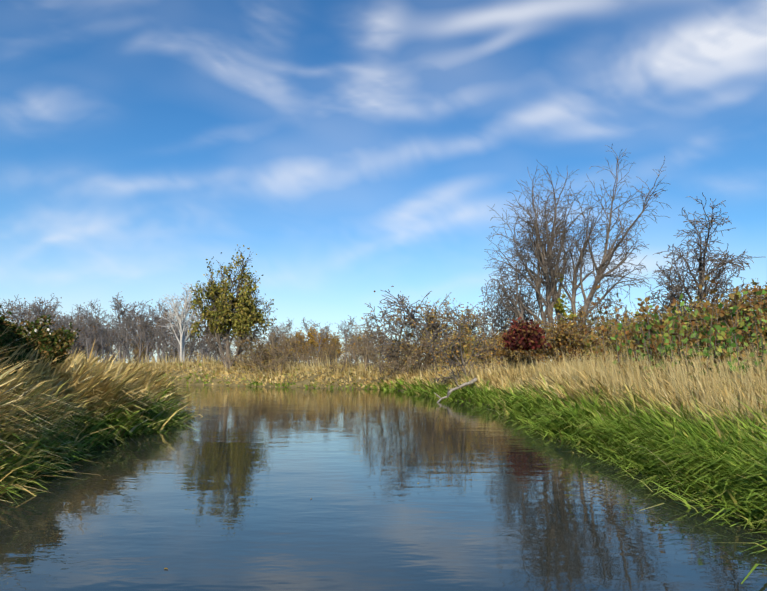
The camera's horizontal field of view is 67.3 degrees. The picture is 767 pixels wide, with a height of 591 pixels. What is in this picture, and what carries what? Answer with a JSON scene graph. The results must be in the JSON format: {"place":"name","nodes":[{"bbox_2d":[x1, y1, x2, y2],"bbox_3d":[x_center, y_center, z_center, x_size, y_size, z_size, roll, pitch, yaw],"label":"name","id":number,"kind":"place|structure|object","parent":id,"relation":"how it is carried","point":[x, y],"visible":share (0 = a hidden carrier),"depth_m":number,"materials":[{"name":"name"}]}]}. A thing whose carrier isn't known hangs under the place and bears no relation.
{"place":"outdoors","nodes":[
{"label":"outdoors","id":0,"kind":"place"},
{"bbox_2d":[92,362,567,437],"bbox_3d":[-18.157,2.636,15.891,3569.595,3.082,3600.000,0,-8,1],"label":"ground","id":1,"kind":"structure","parent":0,"point":[305,381],"depth_m":41.91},
{"bbox_2d":[0,311,11,339],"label":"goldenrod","id":2,"kind":"object","parent":1,"relation":"on","point":[2,323],"visible":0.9,"depth_m":8.85,"materials":[{"name":"green plant"}]},
{"bbox_2d":[0,316,27,348],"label":"bush","id":3,"kind":"object","parent":1,"relation":"on","point":[13,336],"visible":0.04,"depth_m":9.48,"materials":[{"name":"green plant"}]},
{"bbox_2d":[1,294,27,325],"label":"tree","id":4,"kind":"object","parent":1,"relation":"on","point":[15,309],"depth_m":68.26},
{"bbox_2d":[0,334,31,377],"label":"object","id":5,"kind":"object","parent":1,"relation":"on","point":[10,353],"visible":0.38,"depth_m":8.21,"materials":[{"name":"green plant"}]},
{"bbox_2d":[0,319,32,346],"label":"bush","id":6,"kind":"object","parent":1,"relation":"on","point":[7,332],"visible":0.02,"depth_m":9.69,"materials":[{"name":"green plant"}]},
{"bbox_2d":[4,302,39,325],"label":"tree","id":7,"kind":"object","parent":1,"relation":"on","point":[19,317],"depth_m":68.52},
{"bbox_2d":[1,293,62,328],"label":"tree","id":8,"kind":"object","parent":1,"relation":"on","point":[47,306],"depth_m":79.23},
{"bbox_2d":[10,297,53,326],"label":"tree","id":9,"kind":"object","parent":1,"relation":"on","point":[34,311],"depth_m":79.23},
{"bbox_2d":[16,298,66,325],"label":"tree","id":10,"kind":"object","parent":1,"relation":"on","point":[49,307],"depth_m":105.36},
{"bbox_2d":[16,309,80,378],"bbox_3d":[-6.112,1.016,9.720,1.673,1.592,1.524,7,-10,-43],"label":"bush","id":11,"kind":"object","parent":1,"relation":"on","point":[61,339],"visible":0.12,"depth_m":9.61,"materials":[{"name":"green plant"}]},
{"bbox_2d":[29,302,71,331],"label":"tree","id":12,"kind":"object","parent":1,"relation":"on","point":[48,317],"depth_m":81.95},
{"bbox_2d":[46,306,74,330],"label":"tree","id":13,"kind":"object","parent":1,"relation":"on","point":[58,321],"depth_m":62.36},
{"bbox_2d":[60,310,85,351],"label":"tree","id":14,"kind":"object","parent":1,"relation":"on","point":[73,325],"depth_m":81.52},
{"bbox_2d":[67,329,83,357],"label":"tree","id":15,"kind":"object","parent":1,"relation":"on","point":[71,352],"depth_m":69.60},
{"bbox_2d":[60,304,106,358],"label":"tree","id":16,"kind":"object","parent":1,"relation":"on","point":[79,307],"depth_m":91.88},
{"bbox_2d":[60,300,111,355],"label":"tree","id":17,"kind":"object","parent":1,"relation":"on","point":[93,306],"depth_m":101.70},
{"bbox_2d":[72,321,101,357],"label":"tree","id":18,"kind":"object","parent":1,"relation":"on","point":[80,348],"depth_m":71.81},
{"bbox_2d":[74,314,102,358],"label":"tree","id":19,"kind":"object","parent":1,"relation":"on","point":[85,332],"depth_m":63.77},
{"bbox_2d":[81,330,99,355],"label":"tree","id":20,"kind":"object","parent":1,"relation":"on","point":[92,342],"depth_m":78.58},
{"bbox_2d":[77,308,118,362],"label":"tree","id":21,"kind":"object","parent":1,"relation":"on","point":[104,331],"depth_m":66.65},
{"bbox_2d":[85,317,110,358],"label":"tree","id":22,"kind":"object","parent":1,"relation":"on","point":[97,351],"depth_m":82.16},
{"bbox_2d":[83,326,116,359],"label":"tree","id":23,"kind":"object","parent":1,"relation":"on","point":[101,350],"depth_m":98.30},
{"bbox_2d":[90,300,136,361],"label":"tree","id":24,"kind":"object","parent":1,"relation":"on","point":[112,341],"depth_m":82.41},
{"bbox_2d":[104,342,132,362],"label":"shrub","id":25,"kind":"object","parent":1,"relation":"on","point":[118,353],"visible":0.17,"depth_m":152.64,"materials":[{"name":"grey plant"}]},
{"bbox_2d":[102,291,141,361],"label":"tree","id":26,"kind":"object","parent":1,"relation":"on","point":[116,306],"depth_m":82.05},
{"bbox_2d":[105,316,140,362],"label":"tree","id":27,"kind":"object","parent":1,"relation":"on","point":[121,340],"depth_m":75.94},
{"bbox_2d":[109,301,139,361],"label":"tree","id":28,"kind":"object","parent":1,"relation":"on","point":[126,345],"depth_m":74.11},
{"bbox_2d":[117,305,158,361],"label":"tree","id":29,"kind":"object","parent":1,"relation":"on","point":[140,322],"depth_m":68.85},
{"bbox_2d":[131,342,152,361],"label":"shrub","id":30,"kind":"object","parent":1,"relation":"on","point":[137,352],"visible":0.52,"depth_m":105.08,"materials":[{"name":"beige plant"}]},
{"bbox_2d":[132,326,155,352],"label":"tree","id":31,"kind":"object","parent":1,"relation":"on","point":[141,338],"depth_m":71.82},
{"bbox_2d":[131,299,157,362],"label":"tree","id":32,"kind":"object","parent":1,"relation":"on","point":[140,319],"depth_m":116.98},
{"bbox_2d":[131,300,172,359],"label":"tree","id":33,"kind":"object","parent":1,"relation":"on","point":[158,330],"depth_m":114.50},
{"bbox_2d":[134,308,173,361],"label":"tree","id":34,"kind":"object","parent":1,"relation":"on","point":[147,344],"depth_m":68.80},
{"bbox_2d":[136,303,174,358],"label":"tree","id":35,"kind":"object","parent":1,"relation":"on","point":[157,326],"depth_m":104.90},
{"bbox_2d":[143,321,167,354],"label":"tree","id":36,"kind":"object","parent":1,"relation":"on","point":[155,334],"depth_m":90.43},
{"bbox_2d":[146,311,172,358],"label":"tree","id":37,"kind":"object","parent":1,"relation":"on","point":[161,333],"depth_m":97.33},
{"bbox_2d":[155,310,187,354],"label":"tree","id":38,"kind":"object","parent":1,"relation":"on","point":[175,341],"depth_m":84.98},
{"bbox_2d":[149,293,194,359],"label":"tree","id":39,"kind":"object","parent":1,"relation":"on","point":[176,330],"depth_m":79.86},
{"bbox_2d":[159,329,186,361],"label":"tree","id":40,"kind":"object","parent":1,"relation":"on","point":[174,347],"depth_m":89.84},
{"bbox_2d":[159,330,187,358],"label":"tree","id":41,"kind":"object","parent":1,"relation":"on","point":[170,346],"depth_m":86.56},
{"bbox_2d":[156,345,195,362],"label":"shrub","id":42,"kind":"object","parent":1,"relation":"on","point":[171,357],"visible":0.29,"depth_m":122.39,"materials":[{"name":"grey plant"}]},
{"bbox_2d":[156,282,209,361],"bbox_3d":[-22.515,3.110,65.122,5.195,9.941,5.843,0,-8,1],"label":"pale tree","id":43,"kind":"object","parent":1,"relation":"on","point":[181,327],"visible":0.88,"depth_m":63.90,"materials":[{"name":"white plant"}]},
{"bbox_2d":[170,307,211,360],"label":"tree","id":44,"kind":"object","parent":1,"relation":"on","point":[190,322],"depth_m":99.52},
{"bbox_2d":[186,330,211,358],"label":"tree","id":45,"kind":"object","parent":1,"relation":"on","point":[198,344],"depth_m":65.26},
{"bbox_2d":[190,332,215,356],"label":"tree","id":46,"kind":"object","parent":1,"relation":"on","point":[205,349],"depth_m":71.98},
{"bbox_2d":[196,332,213,361],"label":"tree","id":47,"kind":"object","parent":1,"relation":"on","point":[203,345],"depth_m":63.33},
{"bbox_2d":[182,244,277,368],"bbox_3d":[-12.313,0.990,46.257,7.739,10.039,5.020,0,-8,1],"label":"leafy tree","id":48,"kind":"object","parent":1,"relation":"on","point":[223,311],"visible":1,"depth_m":45.61,"materials":[{"name":"green plant"}]},
{"bbox_2d":[220,328,282,372],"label":"shrub","id":49,"kind":"object","parent":1,"relation":"on","point":[237,360],"visible":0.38,"depth_m":44.60,"materials":[{"name":"beige plant"}]},
{"bbox_2d":[224,333,281,364],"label":"shrub","id":50,"kind":"object","parent":1,"relation":"on","point":[246,347],"visible":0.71,"depth_m":44.14,"materials":[{"name":"beige plant"}]},
{"bbox_2d":[257,316,283,348],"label":"tree","id":51,"kind":"object","parent":1,"relation":"on","point":[272,334],"depth_m":80.19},
{"bbox_2d":[237,332,311,371],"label":"shrub","id":52,"kind":"object","parent":1,"relation":"on","point":[259,361],"visible":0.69,"depth_m":42.90,"materials":[{"name":"beige plant"}]},
{"bbox_2d":[238,326,312,363],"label":"shrub","id":53,"kind":"object","parent":1,"relation":"on","point":[291,345],"visible":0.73,"depth_m":45.16,"materials":[{"name":"beige plant"}]},
{"bbox_2d":[259,334,301,361],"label":"shrub","id":54,"kind":"object","parent":1,"relation":"on","point":[282,348],"visible":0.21,"depth_m":47.11,"materials":[{"name":"beige plant"}]},
{"bbox_2d":[275,319,296,349],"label":"tree","id":55,"kind":"object","parent":1,"relation":"on","point":[289,327],"depth_m":91.53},
{"bbox_2d":[260,346,317,371],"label":"shrub","id":56,"kind":"object","parent":1,"relation":"on","point":[280,361],"visible":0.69,"depth_m":42.11,"materials":[{"name":"beige plant"}]},
{"bbox_2d":[290,328,306,361],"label":"golden tree","id":57,"kind":"object","parent":1,"relation":"on","point":[303,334],"visible":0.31,"depth_m":93.41,"materials":[{"name":"brown plant"}]},
{"bbox_2d":[292,333,327,364],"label":"shrub","id":58,"kind":"object","parent":1,"relation":"on","point":[309,361],"visible":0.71,"depth_m":46.57,"materials":[{"name":"beige plant"}]},
{"bbox_2d":[305,325,317,362],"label":"golden tree","id":59,"kind":"object","parent":1,"relation":"on","point":[311,340],"visible":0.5,"depth_m":98.36,"materials":[{"name":"yellow plant"}]},
{"bbox_2d":[300,317,323,356],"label":"tree","id":60,"kind":"object","parent":1,"relation":"on","point":[304,324],"depth_m":110.00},
{"bbox_2d":[306,347,319,362],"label":"shrub","id":61,"kind":"object","parent":1,"relation":"on","point":[311,356],"visible":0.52,"depth_m":65.94,"materials":[{"name":"beige plant"}]},
{"bbox_2d":[311,324,335,357],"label":"tree","id":62,"kind":"object","parent":1,"relation":"on","point":[325,333],"depth_m":65.99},
{"bbox_2d":[314,329,333,353],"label":"bush","id":63,"kind":"object","parent":1,"relation":"on","point":[319,335],"visible":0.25,"depth_m":96.69,"materials":[{"name":"brown plant"}]},
{"bbox_2d":[318,339,344,365],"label":"shrub","id":64,"kind":"object","parent":1,"relation":"on","point":[329,351],"visible":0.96,"depth_m":43.12,"materials":[{"name":"beige plant"}]},
{"bbox_2d":[329,333,341,357],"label":"golden tree","id":65,"kind":"object","parent":1,"relation":"on","point":[335,340],"visible":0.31,"depth_m":104.09,"materials":[{"name":"brown plant"}]},
{"bbox_2d":[335,315,357,361],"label":"tree","id":66,"kind":"object","parent":1,"relation":"on","point":[344,330],"depth_m":80.29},
{"bbox_2d":[323,353,372,371],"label":"shrub","id":67,"kind":"object","parent":1,"relation":"on","point":[336,366],"visible":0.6,"depth_m":38.97,"materials":[{"name":"beige plant"}]},
{"bbox_2d":[335,317,388,369],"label":"shrub","id":68,"kind":"object","parent":1,"relation":"on","point":[355,347],"visible":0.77,"depth_m":39.46,"materials":[{"name":"beige plant"}]},
{"bbox_2d":[345,331,378,362],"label":"shrub","id":69,"kind":"object","parent":1,"relation":"on","point":[352,338],"visible":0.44,"depth_m":111.00,"materials":[{"name":"beige plant"}]},
{"bbox_2d":[362,328,380,349],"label":"bush","id":70,"kind":"object","parent":1,"relation":"on","point":[372,340],"depth_m":95.77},
{"bbox_2d":[364,344,379,361],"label":"shrub","id":71,"kind":"object","parent":1,"relation":"on","point":[371,360],"visible":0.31,"depth_m":57.25,"materials":[{"name":"brown plant"}]},
{"bbox_2d":[367,337,403,375],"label":"shrub","id":72,"kind":"object","parent":1,"relation":"on","point":[389,353],"visible":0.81,"depth_m":36.48,"materials":[{"name":"brown plant"}]},
{"bbox_2d":[380,335,412,363],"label":"shrub","id":73,"kind":"object","parent":1,"relation":"on","point":[395,349],"visible":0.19,"depth_m":130.08,"materials":[{"name":"brown plant"}]},
{"bbox_2d":[365,329,441,379],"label":"shrub","id":74,"kind":"object","parent":1,"relation":"on","point":[381,365],"visible":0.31,"depth_m":34.28,"materials":[{"name":"beige plant"}]},
{"bbox_2d":[354,291,457,372],"bbox_3d":[1.648,2.473,37.346,6.413,5.609,4.155,-2,-8,11],"label":"shrub","id":75,"kind":"object","parent":1,"relation":"on","point":[385,331],"visible":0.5,"depth_m":37.08,"materials":[{"name":"brown plant"}]},
{"bbox_2d":[380,343,439,375],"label":"shrub","id":76,"kind":"object","parent":1,"relation":"on","point":[407,366],"visible":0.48,"depth_m":34.60,"materials":[{"name":"beige plant"}]},
{"bbox_2d":[372,286,456,369],"bbox_3d":[1.949,2.263,33.845,6.480,5.210,3.620,5,-9,-32],"label":"bare tree","id":77,"kind":"object","parent":1,"relation":"on","point":[408,312],"depth_m":33.13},
{"bbox_2d":[405,326,445,375],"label":"shrub","id":78,"kind":"object","parent":1,"relation":"on","point":[420,358],"visible":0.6,"depth_m":32.28,"materials":[{"name":"beige plant"}]},
{"bbox_2d":[391,312,461,366],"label":"bush","id":79,"kind":"object","parent":1,"relation":"on","point":[416,327],"depth_m":36.48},
{"bbox_2d":[391,293,463,372],"bbox_3d":[2.603,2.418,35.130,4.409,5.206,5.297,3,-8,-23],"label":"shrub","id":80,"kind":"object","parent":1,"relation":"on","point":[432,312],"visible":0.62,"depth_m":34.80,"materials":[{"name":"beige plant"}]},
{"bbox_2d":[387,335,492,372],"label":"shrub","id":81,"kind":"object","parent":1,"relation":"on","point":[409,350],"visible":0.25,"depth_m":34.13,"materials":[{"name":"beige plant"}]},
{"bbox_2d":[422,302,483,371],"bbox_3d":[4.064,2.538,31.040,3.184,3.830,4.810,-2,-8,18],"label":"shrub","id":82,"kind":"object","parent":1,"relation":"on","point":[449,335],"visible":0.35,"depth_m":30.03,"materials":[{"name":"brown plant"}]},
{"bbox_2d":[411,304,497,348],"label":"shrub","id":83,"kind":"object","parent":1,"relation":"on","point":[477,320],"visible":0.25,"depth_m":38.68,"materials":[{"name":"beige plant"}]},
{"bbox_2d":[432,303,493,350],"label":"shrub","id":84,"kind":"object","parent":1,"relation":"on","point":[472,331],"visible":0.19,"depth_m":38.28,"materials":[{"name":"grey plant"}]},
{"bbox_2d":[413,308,516,384],"bbox_3d":[3.635,2.184,24.061,4.678,3.433,2.595,3,-8,-24],"label":"shrub","id":85,"kind":"object","parent":1,"relation":"on","point":[450,347],"visible":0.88,"depth_m":23.85,"materials":[{"name":"brown plant"}]},
{"bbox_2d":[451,325,493,366],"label":"leafy shrub","id":86,"kind":"object","parent":1,"relation":"on","point":[466,348],"visible":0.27,"depth_m":29.96,"materials":[{"name":"beige plant"}]},
{"bbox_2d":[464,328,500,367],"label":"shrub","id":87,"kind":"object","parent":1,"relation":"on","point":[483,356],"visible":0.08,"depth_m":28.93,"materials":[{"name":"beige plant"}]},
{"bbox_2d":[476,298,510,335],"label":"tree","id":88,"kind":"object","parent":1,"relation":"on","point":[490,318],"depth_m":47.77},
{"bbox_2d":[483,327,516,367],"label":"leafy shrub","id":89,"kind":"object","parent":1,"relation":"on","point":[500,353],"visible":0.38,"depth_m":27.66,"materials":[{"name":"beige plant"}]},
{"bbox_2d":[475,281,526,343],"bbox_3d":[6.934,1.810,33.702,2.388,5.375,3.937,6,-10,-40],"label":"tree","id":90,"kind":"object","parent":1,"relation":"on","point":[497,323],"depth_m":33.65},
{"bbox_2d":[495,268,542,335],"bbox_3d":[8.060,1.299,34.153,4.028,6.550,4.423,-7,-10,44],"label":"tree","id":91,"kind":"object","parent":1,"relation":"on","point":[524,310],"depth_m":34.32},
{"bbox_2d":[502,317,551,350],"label":"red bush leaves","id":92,"kind":"object","parent":1,"relation":"on","point":[518,339],"visible":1,"depth_m":22.87,"materials":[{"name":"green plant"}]},
{"bbox_2d":[502,310,554,363],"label":"shrub","id":93,"kind":"object","parent":1,"relation":"on","point":[537,329],"visible":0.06,"depth_m":28.81,"materials":[{"name":"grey plant"}]},
{"bbox_2d":[497,315,564,369],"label":"leafy shrub","id":94,"kind":"object","parent":1,"relation":"on","point":[543,355],"visible":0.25,"depth_m":25.56,"materials":[{"name":"beige plant"}]},
{"bbox_2d":[518,297,554,332],"bbox_3d":[11.676,3.040,45.021,2.973,5.910,4.220,2,-8,-12],"label":"tree","id":95,"kind":"object","parent":1,"relation":"on","point":[536,312],"depth_m":44.18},
{"bbox_2d":[543,319,579,361],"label":"shrub","id":96,"kind":"object","parent":1,"relation":"on","point":[556,336],"visible":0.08,"depth_m":27.30,"materials":[{"name":"beige plant"}]},
{"bbox_2d":[482,144,670,361],"bbox_3d":[10.282,-1.935,31.158,9.905,12.453,6.956,-3,-8,20],"label":"tall bare tree","id":97,"kind":"object","parent":1,"relation":"on","point":[546,260],"visible":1,"depth_m":30.81,"materials":[{"name":"grey plant"}]},
{"bbox_2d":[553,275,578,357],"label":"vine leaves","id":98,"kind":"object","parent":97,"relation":"attached to","point":[560,307],"visible":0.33,"depth_m":30.57,"materials":[{"name":"green plant"}]},
{"bbox_2d":[543,305,610,365],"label":"leafy shrub","id":99,"kind":"object","parent":1,"relation":"on","point":[565,334],"visible":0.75,"depth_m":24.01,"materials":[{"name":"beige plant"}]},
{"bbox_2d":[580,296,619,331],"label":"shrub","id":100,"kind":"object","parent":1,"relation":"on","point":[591,315],"visible":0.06,"depth_m":36.94,"materials":[{"name":"beige plant"}]},
{"bbox_2d":[566,299,642,357],"bbox_3d":[12.534,2.048,31.531,4.842,4.262,4.204,-7,-10,44],"label":"shrub","id":101,"kind":"object","parent":1,"relation":"on","point":[601,320],"depth_m":31.90,"materials":[{"name":"brown plant"}]},
{"bbox_2d":[581,317,636,365],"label":"leafy shrub","id":102,"kind":"object","parent":1,"relation":"on","point":[589,354],"visible":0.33,"depth_m":22.56,"materials":[{"name":"beige plant"}]},
{"bbox_2d":[591,290,661,337],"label":"shrub","id":103,"kind":"object","parent":1,"relation":"on","point":[625,311],"visible":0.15,"depth_m":32.75,"materials":[{"name":"grey plant"}]},
{"bbox_2d":[606,312,677,359],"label":"leafy shrub","id":104,"kind":"object","parent":1,"relation":"on","point":[622,337],"visible":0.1,"depth_m":21.25,"materials":[{"name":"beige plant"}]},
{"bbox_2d":[622,296,723,362],"bbox_3d":[9.239,1.353,18.418,3.089,2.687,2.484,0,-8,0],"label":"leafy shrub","id":105,"kind":"object","parent":1,"relation":"on","point":[691,304],"visible":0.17,"depth_m":18.25,"materials":[{"name":"green plant"}]},
{"bbox_2d":[610,288,766,381],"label":"bigleaf plant","id":106,"kind":"object","parent":1,"relation":"on","point":[705,340],"depth_m":12.17,"materials":[{"name":"plant"}]},
{"bbox_2d":[646,192,758,326],"bbox_3d":[12.883,-0.235,22.994,4.664,6.736,5.587,0,-8,1],"label":"bare tree","id":107,"kind":"object","parent":1,"relation":"on","point":[678,288],"visible":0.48,"depth_m":22.73,"materials":[{"name":"grey plant"}]},
{"bbox_2d":[674,295,733,322],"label":"leafy shrub","id":108,"kind":"object","parent":1,"relation":"on","point":[707,308],"visible":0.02,"depth_m":22.12,"materials":[{"name":"green plant"}]},
{"bbox_2d":[680,293,752,360],"bbox_3d":[10.075,1.185,16.971,2.468,2.701,3.516,-5,-9,32],"label":"leafy shrub","id":109,"kind":"object","parent":1,"relation":"on","point":[700,342],"visible":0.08,"depth_m":16.72,"materials":[{"name":"green plant"}]},
{"bbox_2d":[697,278,766,357],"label":"leafy shrub","id":110,"kind":"object","parent":1,"relation":"on","point":[742,307],"visible":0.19,"depth_m":15.35,"materials":[{"name":"green plant"}]},
{"bbox_2d":[711,284,766,351],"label":"leafy shrub","id":111,"kind":"object","parent":1,"relation":"on","point":[764,333],"visible":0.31,"depth_m":15.07,"materials":[{"name":"green plant"}]},
{"bbox_2d":[0,384,766,590],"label":"river water","id":112,"kind":"structure","parent":0,"point":[427,493],"depth_m":4.37,"materials":[{"name":"liquid"}]},
{"bbox_2d":[434,378,476,401],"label":"driftwood branch","id":113,"kind":"object","parent":112,"relation":"on","point":[474,380],"visible":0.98,"depth_m":20.38,"materials":[{"name":"grey wood"}]},
{"bbox_2d":[0,326,766,583],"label":"bank grass","id":114,"kind":"structure","parent":0,"point":[66,411],"depth_m":8.21,"materials":[{"name":"plant"}]},
{"bbox_2d":[1,331,766,429],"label":"grass stalks","id":115,"kind":"object","parent":114,"relation":"on","point":[671,378],"depth_m":11.55,"materials":[{"name":"plant"}]},
{"bbox_2d":[0,0,766,363],"label":"sky","id":116,"kind":"structure","parent":0,"point":[168,129],"materials":[{"name":"blue"}]},
{"bbox_2d":[52,0,766,271],"bbox_3d":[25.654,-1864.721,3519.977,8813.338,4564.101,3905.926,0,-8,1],"label":"cloud","id":117,"kind":"structure","parent":0,"point":[706,51],"depth_m":4309.73,"materials":[{"name":"white"}]},
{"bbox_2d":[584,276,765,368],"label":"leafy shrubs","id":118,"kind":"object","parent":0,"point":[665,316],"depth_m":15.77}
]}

